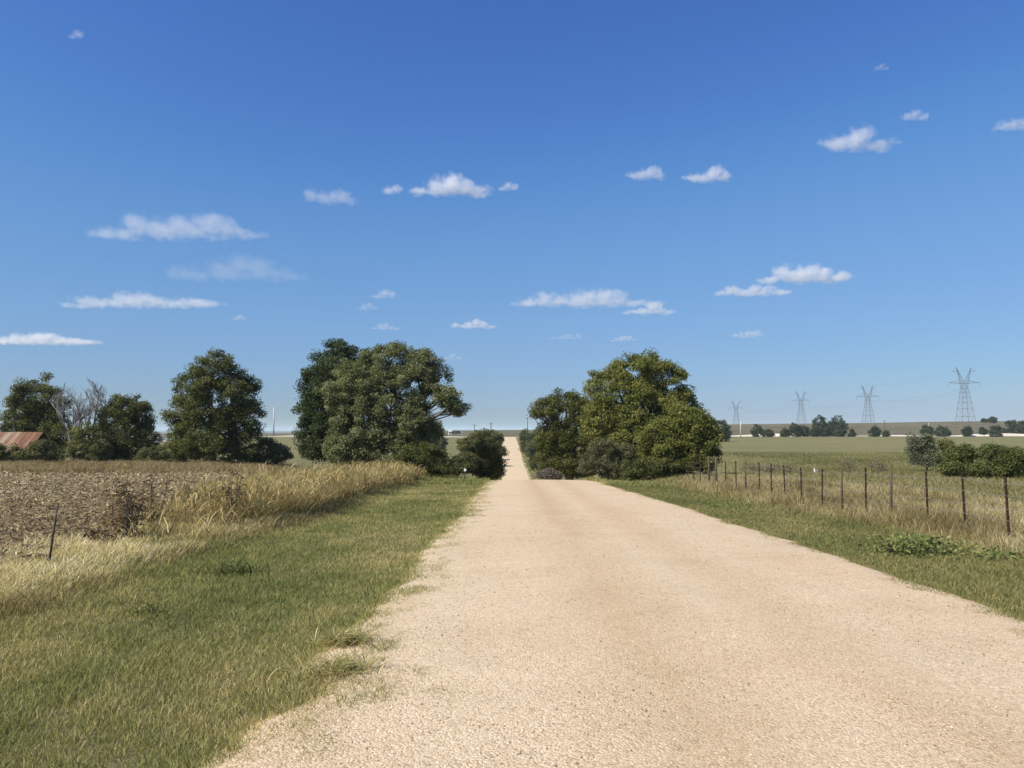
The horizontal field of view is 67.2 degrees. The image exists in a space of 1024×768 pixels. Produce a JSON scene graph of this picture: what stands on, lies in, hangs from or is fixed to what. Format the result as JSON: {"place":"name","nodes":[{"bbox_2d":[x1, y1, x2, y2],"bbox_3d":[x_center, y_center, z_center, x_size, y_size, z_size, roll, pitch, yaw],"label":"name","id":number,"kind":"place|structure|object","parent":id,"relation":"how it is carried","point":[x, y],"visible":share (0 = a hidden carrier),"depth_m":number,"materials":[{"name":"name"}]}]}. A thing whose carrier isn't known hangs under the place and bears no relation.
{"place":"outdoors","nodes":[
{"label":"outdoors","id":0,"kind":"place"},
{"bbox_2d":[0,470,276,564],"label":"crop field","id":1,"kind":"structure","parent":0,"point":[52,496],"depth_m":25.19,"materials":[{"name":"plant"}]},
{"bbox_2d":[0,480,498,767],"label":"verge grass","id":2,"kind":"structure","parent":0,"point":[459,504],"depth_m":7.45,"materials":[{"name":"green plant"}]},
{"bbox_2d":[0,421,1023,767],"bbox_3d":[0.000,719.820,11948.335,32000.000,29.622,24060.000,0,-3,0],"label":"ground","id":3,"kind":"structure","parent":0,"point":[860,443],"depth_m":16.12,"materials":[{"name":"green plant"}]},
{"bbox_2d":[0,442,31,461],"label":"bush","id":4,"kind":"object","parent":3,"relation":"on","point":[12,454],"visible":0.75,"depth_m":74.49,"materials":[{"name":"green plant"}]},
{"bbox_2d":[0,432,48,453],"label":"shed","id":5,"kind":"structure","parent":3,"relation":"on","point":[20,439],"depth_m":81.08,"materials":[{"name":"red metal"}]},
{"bbox_2d":[0,372,77,450],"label":"broadleaf tree","id":6,"kind":"object","parent":3,"relation":"on","point":[34,410],"visible":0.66,"depth_m":83.22,"materials":[{"name":"green plant"}]},
{"bbox_2d":[13,438,68,462],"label":"bush","id":7,"kind":"object","parent":3,"relation":"on","point":[45,450],"visible":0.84,"depth_m":75.07,"materials":[{"name":"green plant"}]},
{"bbox_2d":[48,503,60,560],"bbox_3d":[-6.603,2.321,11.082,0.202,1.210,0.050,0,-3,0],"label":"fence stake","id":8,"kind":"object","parent":3,"relation":"on","point":[52,538],"visible":0.73,"depth_m":11.09,"materials":[{"name":"brown wood"}]},
{"bbox_2d":[51,377,107,457],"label":"dead tree","id":9,"kind":"object","parent":3,"relation":"on","point":[79,417],"visible":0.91,"depth_m":80.38,"materials":[{"name":"grey wood"}]},
{"bbox_2d":[63,420,113,461],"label":"bush","id":10,"kind":"object","parent":3,"relation":"on","point":[87,448],"visible":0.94,"depth_m":78.23,"materials":[{"name":"green plant"}]},
{"bbox_2d":[74,516,126,544],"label":"tall weed","id":11,"kind":"object","parent":3,"relation":"on","point":[98,531],"visible":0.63,"depth_m":13.21,"materials":[{"name":"brown plant"}]},
{"bbox_2d":[92,393,162,460],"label":"broadleaf tree","id":12,"kind":"object","parent":3,"relation":"on","point":[133,415],"visible":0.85,"depth_m":80.92,"materials":[{"name":"green plant"}]},
{"bbox_2d":[105,477,153,537],"bbox_3d":[-7.530,2.461,15.122,0.846,1.245,0.750,3,-4,-38],"label":"tall weed","id":13,"kind":"object","parent":3,"relation":"on","point":[123,519],"visible":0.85,"depth_m":15.07,"materials":[{"name":"brown plant"}]},
{"bbox_2d":[110,592,192,621],"bbox_3d":[-4.005,2.456,8.552,0.887,0.193,1.348,2,-4,-32],"label":"grass clump","id":14,"kind":"object","parent":3,"relation":"on","point":[149,610],"visible":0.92,"depth_m":8.43,"materials":[{"name":"green plant"}]},
{"bbox_2d":[133,475,175,528],"bbox_3d":[-7.599,2.555,16.317,0.671,1.272,0.897,-2,-4,29],"label":"tall weed","id":15,"kind":"object","parent":3,"relation":"on","point":[149,519],"visible":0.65,"depth_m":16.35,"materials":[{"name":"beige plant"}]},
{"bbox_2d":[133,444,179,462],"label":"bush","id":16,"kind":"object","parent":3,"relation":"on","point":[151,453],"visible":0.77,"depth_m":77.25,"materials":[{"name":"green plant"}]},
{"bbox_2d":[0,457,314,474],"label":"dry weeds","id":17,"kind":"object","parent":3,"relation":"on","point":[113,465],"visible":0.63,"depth_m":58.01,"materials":[{"name":"beige plant"}]},
{"bbox_2d":[0,493,334,624],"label":"dry grass","id":18,"kind":"structure","parent":3,"relation":"on","point":[9,572],"depth_m":12.22,"materials":[{"name":"beige plant"}]},
{"bbox_2d":[175,479,198,515],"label":"tall weed","id":19,"kind":"object","parent":3,"relation":"on","point":[191,481],"visible":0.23,"depth_m":18.24,"materials":[{"name":"beige plant"}]},
{"bbox_2d":[159,347,267,464],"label":"broadleaf tree","id":20,"kind":"object","parent":3,"relation":"on","point":[196,402],"visible":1,"depth_m":74.97,"materials":[{"name":"green plant"}]},
{"bbox_2d":[210,471,247,521],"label":"tall weed","id":21,"kind":"object","parent":3,"relation":"on","point":[227,496],"visible":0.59,"depth_m":17.85,"materials":[{"name":"beige plant"}]},
{"bbox_2d":[180,552,289,577],"bbox_3d":[-4.155,2.712,11.465,1.816,0.250,1.639,-3,-5,41],"label":"grass clump","id":22,"kind":"object","parent":3,"relation":"on","point":[233,568],"visible":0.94,"depth_m":11.44,"materials":[{"name":"green plant"}]},
{"bbox_2d":[93,457,429,544],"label":"tall dry grass","id":23,"kind":"structure","parent":3,"relation":"on","point":[269,494],"depth_m":20.89,"materials":[{"name":"beige plant"}]},
{"bbox_2d":[244,437,293,463],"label":"bush","id":24,"kind":"object","parent":3,"relation":"on","point":[275,450],"visible":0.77,"depth_m":77.21,"materials":[{"name":"green plant"}]},
{"bbox_2d":[273,407,274,435],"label":"mast","id":25,"kind":"object","parent":3,"relation":"on","point":[273,420],"visible":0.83,"depth_m":469.11,"materials":[{"name":"white metal"}]},
{"bbox_2d":[290,338,385,465],"bbox_3d":[-14.095,2.145,63.093,6.817,11.972,6.374,3,-5,-44],"label":"broadleaf tree","id":26,"kind":"object","parent":3,"relation":"on","point":[313,423],"visible":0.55,"depth_m":62.01,"materials":[{"name":"green plant"}]},
{"bbox_2d":[313,340,473,465],"bbox_3d":[-8.190,1.965,54.286,11.161,10.256,5.569,0,-3,0],"label":"broadleaf tree","id":27,"kind":"object","parent":3,"relation":"on","point":[361,396],"visible":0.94,"depth_m":53.00,"materials":[{"name":"green plant"}]},
{"bbox_2d":[389,441,451,477],"bbox_3d":[-5.901,5.028,49.769,4.189,2.829,2.604,0,-3,0],"label":"dark bush","id":28,"kind":"object","parent":3,"relation":"on","point":[421,456],"visible":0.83,"depth_m":49.27,"materials":[{"name":"green plant"}]},
{"bbox_2d":[434,428,448,457],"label":"distant tree","id":29,"kind":"object","parent":3,"relation":"on","point":[444,442],"visible":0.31,"depth_m":248.51,"materials":[{"name":"green plant"}]},
{"bbox_2d":[440,450,480,476],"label":"bush","id":30,"kind":"object","parent":3,"relation":"on","point":[458,465],"visible":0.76,"depth_m":53.41,"materials":[{"name":"green plant"}]},
{"bbox_2d":[455,428,509,457],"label":"roadside tree","id":31,"kind":"object","parent":3,"relation":"on","point":[466,443],"visible":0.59,"depth_m":85.22,"materials":[{"name":"green plant"}]},
{"bbox_2d":[464,440,508,479],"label":"bush","id":32,"kind":"object","parent":3,"relation":"on","point":[490,463],"visible":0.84,"depth_m":55.23,"materials":[{"name":"green plant"}]},
{"bbox_2d":[518,428,535,451],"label":"roadside tree","id":33,"kind":"object","parent":3,"relation":"on","point":[524,439],"visible":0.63,"depth_m":297.97,"materials":[{"name":"green plant"}]},
{"bbox_2d":[523,435,547,469],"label":"bush","id":34,"kind":"object","parent":3,"relation":"on","point":[530,453],"visible":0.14,"depth_m":223.32,"materials":[{"name":"green plant"}]},
{"bbox_2d":[533,467,563,479],"bbox_3d":[2.376,5.881,49.742,2.033,1.046,1.143,0,-3,0],"label":"dead brush","id":35,"kind":"object","parent":3,"relation":"on","point":[549,473],"visible":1,"depth_m":49.50,"materials":[{"name":"grey plant"}]},
{"bbox_2d":[526,387,604,479],"bbox_3d":[4.123,3.860,56.848,6.212,7.272,4.419,0,-3,0],"label":"broadleaf tree","id":36,"kind":"object","parent":3,"relation":"on","point":[563,437],"visible":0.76,"depth_m":56.04,"materials":[{"name":"green plant"}]},
{"bbox_2d":[407,438,775,486],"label":"weeds","id":37,"kind":"object","parent":3,"relation":"on","point":[440,480],"visible":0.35,"depth_m":45.41,"materials":[{"name":"green plant"}]},
{"bbox_2d":[575,437,641,480],"bbox_3d":[6.212,4.706,47.870,4.682,3.027,2.589,0,-3,0],"label":"bush","id":38,"kind":"object","parent":3,"relation":"on","point":[590,463],"visible":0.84,"depth_m":47.38,"materials":[{"name":"green plant"}]},
{"bbox_2d":[575,346,703,457],"bbox_3d":[8.651,2.079,51.858,8.848,9.341,5.152,0,-3,0],"label":"broadleaf tree","id":39,"kind":"object","parent":3,"relation":"on","point":[650,391],"visible":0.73,"depth_m":51.08,"materials":[{"name":"green plant"}]},
{"bbox_2d":[619,454,696,480],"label":"bush","id":40,"kind":"object","parent":3,"relation":"on","point":[642,468],"visible":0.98,"depth_m":45.40,"materials":[{"name":"green plant"}]},
{"bbox_2d":[632,400,723,477],"bbox_3d":[10.166,3.427,46.835,5.737,4.931,3.311,0,-3,0],"label":"broadleaf tree","id":41,"kind":"object","parent":3,"relation":"on","point":[701,437],"visible":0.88,"depth_m":46.09,"materials":[{"name":"green plant"}]},
{"bbox_2d":[700,501,727,509],"bbox_3d":[6.330,3.857,24.447,0.791,0.253,1.491,1,-4,-13],"label":"weed patch","id":42,"kind":"object","parent":3,"relation":"on","point":[712,505],"visible":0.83,"depth_m":24.23,"materials":[{"name":"green plant"}]},
{"bbox_2d":[717,420,732,441],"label":"distant tree","id":43,"kind":"object","parent":3,"relation":"on","point":[725,430],"visible":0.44,"depth_m":298.04,"materials":[{"name":"green plant"}]},
{"bbox_2d":[730,402,741,421],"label":"pylon","id":44,"kind":"object","parent":3,"relation":"on","point":[736,412],"visible":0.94,"depth_m":1184.67,"materials":[{"name":"metal"}]},
{"bbox_2d":[739,461,763,473],"bbox_3d":[16.141,5.726,51.760,1.702,1.189,1.312,0,-3,0],"label":"brush","id":45,"kind":"object","parent":3,"relation":"on","point":[750,465],"visible":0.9,"depth_m":51.66,"materials":[{"name":"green plant"}]},
{"bbox_2d":[750,424,763,436],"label":"distant tree","id":46,"kind":"object","parent":3,"relation":"on","point":[755,433],"visible":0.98,"depth_m":428.71,"materials":[{"name":"green plant"}]},
{"bbox_2d":[756,463,778,472],"bbox_3d":[16.896,5.613,50.772,1.826,1.127,1.418,0,-3,0],"label":"brush","id":47,"kind":"object","parent":3,"relation":"on","point":[765,470],"visible":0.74,"depth_m":50.60,"materials":[{"name":"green plant"}]},
{"bbox_2d":[761,429,774,436],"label":"distant tree","id":48,"kind":"object","parent":3,"relation":"on","point":[767,433],"visible":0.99,"depth_m":423.12,"materials":[{"name":"green plant"}]},
{"bbox_2d":[779,427,790,436],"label":"distant tree","id":49,"kind":"object","parent":3,"relation":"on","point":[783,432],"visible":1,"depth_m":426.05,"materials":[{"name":"green plant"}]},
{"bbox_2d":[776,461,798,473],"bbox_3d":[17.743,5.495,49.767,1.717,1.049,1.295,0,-3,0],"label":"brush","id":50,"kind":"object","parent":3,"relation":"on","point":[786,465],"visible":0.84,"depth_m":49.66,"materials":[{"name":"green plant"}]},
{"bbox_2d":[787,422,802,436],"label":"distant tree","id":51,"kind":"object","parent":3,"relation":"on","point":[796,429],"visible":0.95,"depth_m":429.63,"materials":[{"name":"green plant"}]},
{"bbox_2d":[794,391,807,423],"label":"pylon","id":52,"kind":"object","parent":3,"relation":"on","point":[801,407],"visible":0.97,"depth_m":935.25,"materials":[{"name":"metal"}]},
{"bbox_2d":[800,424,810,436],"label":"distant tree","id":53,"kind":"object","parent":3,"relation":"on","point":[806,429],"visible":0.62,"depth_m":433.91,"materials":[{"name":"green plant"}]},
{"bbox_2d":[809,426,821,436],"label":"distant tree","id":54,"kind":"object","parent":3,"relation":"on","point":[815,432],"visible":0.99,"depth_m":422.27,"materials":[{"name":"green plant"}]},
{"bbox_2d":[809,414,829,431],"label":"distant tree","id":55,"kind":"object","parent":3,"relation":"on","point":[818,423],"visible":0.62,"depth_m":442.93,"materials":[{"name":"green plant"}]},
{"bbox_2d":[819,426,832,436],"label":"distant tree","id":56,"kind":"object","parent":3,"relation":"on","point":[826,432],"visible":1,"depth_m":422.19,"materials":[{"name":"green plant"}]},
{"bbox_2d":[827,415,848,435],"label":"distant tree","id":57,"kind":"object","parent":3,"relation":"on","point":[842,425],"visible":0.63,"depth_m":443.58,"materials":[{"name":"green plant"}]},
{"bbox_2d":[834,428,846,436],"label":"distant tree","id":58,"kind":"object","parent":3,"relation":"on","point":[840,432],"visible":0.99,"depth_m":422.04,"materials":[{"name":"green plant"}]},
{"bbox_2d":[835,456,858,473],"bbox_3d":[21.228,5.197,48.721,1.473,1.228,1.262,0,-3,0],"label":"brush","id":59,"kind":"object","parent":3,"relation":"on","point":[841,463],"visible":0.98,"depth_m":48.75,"materials":[{"name":"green plant"}]},
{"bbox_2d":[847,429,857,436],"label":"distant tree","id":60,"kind":"object","parent":3,"relation":"on","point":[852,433],"visible":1,"depth_m":423.32,"materials":[{"name":"green plant"}]},
{"bbox_2d":[687,456,1023,538],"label":"wire fence","id":61,"kind":"object","parent":3,"relation":"on","point":[963,498],"visible":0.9,"depth_m":20.48,"materials":[{"name":"metal"}]},
{"bbox_2d":[694,452,1023,516],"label":"pasture grass","id":62,"kind":"structure","parent":3,"relation":"on","point":[970,485],"depth_m":45.71,"materials":[{"name":"green plant"}]},
{"bbox_2d":[856,386,878,421],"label":"pylon","id":63,"kind":"object","parent":3,"relation":"on","point":[864,392],"visible":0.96,"depth_m":757.40,"materials":[{"name":"metal"}]},
{"bbox_2d":[867,425,881,436],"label":"distant tree","id":64,"kind":"object","parent":3,"relation":"on","point":[875,433],"visible":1,"depth_m":426.02,"materials":[{"name":"green plant"}]},
{"bbox_2d":[863,457,890,472],"bbox_3d":[22.698,5.080,47.761,1.582,1.262,1.207,0,-3,0],"label":"brush","id":65,"kind":"object","parent":3,"relation":"on","point":[882,467],"visible":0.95,"depth_m":47.75,"materials":[{"name":"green plant"}]},
{"bbox_2d":[882,431,890,436],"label":"distant tree","id":66,"kind":"object","parent":3,"relation":"on","point":[885,433],"visible":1,"depth_m":424.64,"materials":[{"name":"green plant"}]},
{"bbox_2d":[851,531,976,559],"bbox_3d":[6.911,2.772,13.287,1.997,0.429,1.880,0,-3,0],"label":"weed patch","id":67,"kind":"object","parent":3,"relation":"on","point":[921,547],"visible":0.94,"depth_m":13.13,"materials":[{"name":"green plant"}]},
{"bbox_2d":[903,431,943,469],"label":"pasture shrub","id":68,"kind":"object","parent":3,"relation":"on","point":[926,455],"visible":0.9,"depth_m":49.58,"materials":[{"name":"green plant"}]},
{"bbox_2d":[920,425,935,434],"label":"distant tree","id":69,"kind":"object","parent":3,"relation":"on","point":[925,428],"visible":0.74,"depth_m":428.16,"materials":[{"name":"green plant"}]},
{"bbox_2d":[934,426,951,436],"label":"distant tree","id":70,"kind":"object","parent":3,"relation":"on","point":[940,431],"visible":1,"depth_m":428.28,"materials":[{"name":"green plant"}]},
{"bbox_2d":[934,437,956,459],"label":"pasture shrub","id":71,"kind":"object","parent":3,"relation":"on","point":[943,444],"visible":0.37,"depth_m":46.77,"materials":[{"name":"green plant"}]},
{"bbox_2d":[933,442,984,477],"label":"pasture shrub","id":72,"kind":"object","parent":3,"relation":"on","point":[957,460],"visible":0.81,"depth_m":38.57,"materials":[{"name":"green plant"}]},
{"bbox_2d":[949,367,979,424],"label":"pylon","id":73,"kind":"object","parent":3,"relation":"on","point":[962,416],"visible":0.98,"depth_m":596.32,"materials":[{"name":"metal"}]},
{"bbox_2d":[961,426,972,436],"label":"distant tree","id":74,"kind":"object","parent":3,"relation":"on","point":[967,430],"visible":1,"depth_m":443.15,"materials":[{"name":"green plant"}]},
{"bbox_2d":[978,426,987,434],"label":"distant tree","id":75,"kind":"object","parent":3,"relation":"on","point":[983,431],"visible":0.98,"depth_m":448.21,"materials":[{"name":"green plant"}]},
{"bbox_2d":[943,544,1023,563],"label":"weed patch","id":76,"kind":"object","parent":3,"relation":"on","point":[997,553],"visible":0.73,"depth_m":12.37,"materials":[{"name":"green plant"}]},
{"bbox_2d":[987,416,996,422],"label":"distant tree","id":77,"kind":"object","parent":3,"relation":"on","point":[991,419],"visible":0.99,"depth_m":638.09,"materials":[{"name":"green plant"}]},
{"bbox_2d":[967,441,1023,478],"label":"pasture shrub","id":78,"kind":"object","parent":3,"relation":"on","point":[1003,462],"visible":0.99,"depth_m":37.53,"materials":[{"name":"green plant"}]},
{"bbox_2d":[987,425,1004,436],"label":"distant tree","id":79,"kind":"object","parent":3,"relation":"on","point":[992,432],"visible":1,"depth_m":428.33,"materials":[{"name":"green plant"}]},
{"bbox_2d":[1001,420,1023,433],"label":"distant tree","id":80,"kind":"object","parent":3,"relation":"on","point":[1013,428],"visible":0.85,"depth_m":467.86,"materials":[{"name":"green plant"}]},
{"bbox_2d":[1017,420,1023,433],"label":"distant tree","id":81,"kind":"object","parent":3,"relation":"on","point":[1020,423],"visible":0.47,"depth_m":478.67,"materials":[{"name":"green plant"}]},
{"bbox_2d":[0,0,1023,430],"label":"sky","id":82,"kind":"structure","parent":0,"point":[776,199],"materials":[{"name":"blue"}]},
{"bbox_2d":[91,433,1023,436],"bbox_3d":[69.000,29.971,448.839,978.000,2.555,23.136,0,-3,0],"label":"road","id":83,"kind":"structure","parent":0,"point":[988,434],"depth_m":446.93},
{"bbox_2d":[203,437,1023,767],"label":"gravel road","id":84,"kind":"structure","parent":0,"point":[567,511],"depth_m":6.15,"materials":[{"name":"beige gravel"}]},
{"bbox_2d":[267,641,406,694],"bbox_3d":[-1.308,2.159,5.814,1.054,0.130,1.161,1,-4,-20],"label":"grass clump","id":85,"kind":"object","parent":84,"relation":"on","point":[341,665],"visible":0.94,"depth_m":5.86,"materials":[{"name":"green plant"}]},
{"bbox_2d":[293,618,393,650],"bbox_3d":[-1.474,2.236,6.682,0.920,0.144,0.987,3,-5,-41],"label":"grass clump","id":86,"kind":"object","parent":84,"relation":"on","point":[337,639],"visible":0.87,"depth_m":6.75,"materials":[{"name":"plant"}]},
{"bbox_2d":[593,479,1023,637],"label":"verge grass","id":87,"kind":"structure","parent":0,"point":[988,586],"depth_m":14.05,"materials":[{"name":"green plant"}]},
{"bbox_2d":[645,472,1023,558],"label":"dry grass","id":88,"kind":"structure","parent":0,"point":[912,514],"depth_m":22.12,"materials":[{"name":"beige plant"}]}
]}

